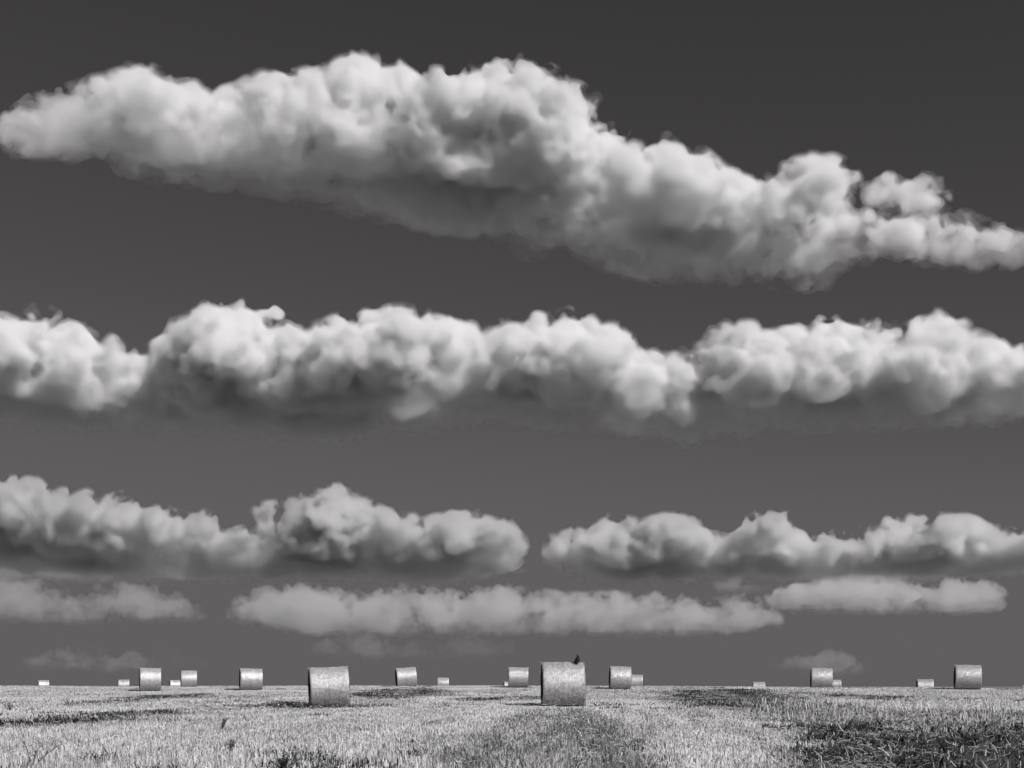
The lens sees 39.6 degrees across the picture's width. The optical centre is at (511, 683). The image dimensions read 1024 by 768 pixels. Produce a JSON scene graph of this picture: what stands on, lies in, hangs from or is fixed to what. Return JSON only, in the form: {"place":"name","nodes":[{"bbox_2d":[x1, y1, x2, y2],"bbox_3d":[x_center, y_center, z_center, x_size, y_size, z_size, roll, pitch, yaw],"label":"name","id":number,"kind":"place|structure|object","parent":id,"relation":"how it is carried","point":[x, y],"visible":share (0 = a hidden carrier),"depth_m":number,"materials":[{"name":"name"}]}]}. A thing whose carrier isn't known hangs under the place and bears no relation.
{"place":"outdoors","nodes":[
{"label":"outdoors","id":0,"kind":"place"},
{"bbox_2d":[0,685,1023,767],"bbox_3d":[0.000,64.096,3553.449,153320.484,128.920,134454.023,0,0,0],"label":"ground","id":1,"kind":"structure","parent":0,"point":[977,756],"depth_m":16.87,"materials":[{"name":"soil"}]},
{"bbox_2d":[22,740,60,764],"bbox_3d":[-4.781,0.718,14.370,0.398,0.314,0.185,0,0,-34],"label":"weed plant","id":2,"kind":"object","parent":1,"relation":"on","point":[35,751],"visible":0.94,"depth_m":14.37,"materials":[{"name":"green plant"}]},
{"bbox_2d":[38,680,48,685],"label":"round bale","id":3,"kind":"object","parent":1,"relation":"on","point":[43,682],"visible":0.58,"depth_m":171.51,"materials":[{"name":"plant"}]},
{"bbox_2d":[118,680,129,685],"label":"round bale","id":4,"kind":"object","parent":1,"relation":"on","point":[123,682],"visible":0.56,"depth_m":165.47,"materials":[{"name":"plant"}]},
{"bbox_2d":[139,667,161,690],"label":"round bale","id":5,"kind":"object","parent":1,"relation":"on","point":[150,679],"visible":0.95,"depth_m":76.49,"materials":[{"name":"plant"}]},
{"bbox_2d":[169,680,180,685],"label":"round bale","id":6,"kind":"object","parent":1,"relation":"on","point":[174,683],"visible":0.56,"depth_m":171.53,"materials":[{"name":"plant"}]},
{"bbox_2d":[181,670,197,686],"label":"round bale","id":7,"kind":"object","parent":1,"relation":"on","point":[189,678],"visible":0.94,"depth_m":105.47,"materials":[{"name":"plant"}]},
{"bbox_2d":[220,718,227,729],"bbox_3d":[-4.777,0.674,23.613,0.167,0.274,0.362,0,0,-17],"label":"weed plant","id":8,"kind":"object","parent":1,"relation":"on","point":[223,724],"visible":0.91,"depth_m":23.63,"materials":[{"name":"black plant"}]},
{"bbox_2d":[227,738,237,751],"bbox_3d":[-3.226,0.726,16.403,0.153,0.228,0.170,0,0,0],"label":"weed plant","id":9,"kind":"object","parent":1,"relation":"on","point":[230,747],"visible":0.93,"depth_m":16.36,"materials":[{"name":"black plant"}]},
{"bbox_2d":[239,668,262,689],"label":"round bale","id":10,"kind":"object","parent":1,"relation":"on","point":[251,679],"visible":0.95,"depth_m":82.50,"materials":[{"name":"plant"}]},
{"bbox_2d":[271,755,300,767],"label":"weed plant","id":11,"kind":"object","parent":1,"relation":"on","point":[282,764],"visible":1,"depth_m":14.04,"materials":[{"name":"black plant"}]},
{"bbox_2d":[307,666,350,707],"bbox_3d":[-5.740,0.092,44.496,1.332,1.330,1.433,-2,0,-11],"label":"round bale","id":12,"kind":"object","parent":1,"relation":"on","point":[329,686],"visible":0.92,"depth_m":43.96,"materials":[{"name":"plant"}]},
{"bbox_2d":[395,667,416,685],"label":"round bale","id":13,"kind":"object","parent":1,"relation":"on","point":[407,676],"visible":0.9,"depth_m":91.46,"materials":[{"name":"plant"}]},
{"bbox_2d":[437,678,448,685],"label":"round bale","id":14,"kind":"object","parent":1,"relation":"on","point":[443,681],"visible":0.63,"depth_m":151.40,"materials":[{"name":"plant"}]},
{"bbox_2d":[0,685,1023,767],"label":"stubble","id":15,"kind":"object","parent":1,"relation":"on","point":[758,754],"visible":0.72,"depth_m":24.76,"materials":[{"name":"grey plant"}]},
{"bbox_2d":[0,685,1023,767],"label":"weeds","id":16,"kind":"object","parent":1,"relation":"on","point":[962,737],"visible":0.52,"depth_m":22.67,"materials":[{"name":"grey plant"}]},
{"bbox_2d":[0,687,1023,767],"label":"loose straw","id":17,"kind":"object","parent":1,"relation":"on","point":[819,753],"visible":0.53,"depth_m":21.96,"materials":[{"name":"grey plant"}]},
{"bbox_2d":[508,667,528,687],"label":"round bale","id":18,"kind":"object","parent":1,"relation":"on","point":[518,677],"visible":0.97,"depth_m":87.94,"materials":[{"name":"plant"}]},
{"bbox_2d":[540,662,586,705],"bbox_3d":[1.482,-0.009,41.603,1.375,1.335,1.427,0,0,-1],"label":"round bale","id":19,"kind":"object","parent":1,"relation":"on","point":[563,683],"visible":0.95,"depth_m":41.04,"materials":[{"name":"plant"}]},
{"bbox_2d":[573,654,579,664],"bbox_3d":[1.879,-0.708,41.384,0.158,0.386,0.265,0,0,32],"label":"bird","id":20,"kind":"object","parent":19,"relation":"on","point":[577,660],"visible":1,"depth_m":41.38},
{"bbox_2d":[609,666,631,688],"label":"round bale","id":21,"kind":"object","parent":1,"relation":"on","point":[620,677],"visible":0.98,"depth_m":79.95,"materials":[{"name":"plant"}]},
{"bbox_2d":[631,675,642,685],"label":"round bale","id":22,"kind":"object","parent":1,"relation":"on","point":[637,680],"visible":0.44,"depth_m":125.39,"materials":[{"name":"plant"}]},
{"bbox_2d":[752,682,764,686],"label":"round bale","id":23,"kind":"object","parent":1,"relation":"on","point":[758,684],"visible":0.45,"depth_m":149.51,"materials":[{"name":"plant"}]},
{"bbox_2d":[810,668,832,687],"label":"round bale","id":24,"kind":"object","parent":1,"relation":"on","point":[821,677],"visible":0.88,"depth_m":87.45,"materials":[{"name":"plant"}]},
{"bbox_2d":[833,680,841,686],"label":"round bale","id":25,"kind":"object","parent":1,"relation":"on","point":[836,683],"visible":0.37,"depth_m":164.38,"materials":[{"name":"plant"}]},
{"bbox_2d":[916,679,933,686],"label":"round bale","id":26,"kind":"object","parent":1,"relation":"on","point":[924,682],"visible":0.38,"depth_m":111.52,"materials":[{"name":"plant"}]},
{"bbox_2d":[953,665,982,689],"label":"round bale","id":27,"kind":"object","parent":1,"relation":"on","point":[967,677],"visible":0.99,"depth_m":73.98,"materials":[{"name":"plant"}]},
{"bbox_2d":[0,0,1023,686],"label":"sky","id":28,"kind":"structure","parent":0,"point":[465,342],"materials":[{"name":"grey"}]}
]}

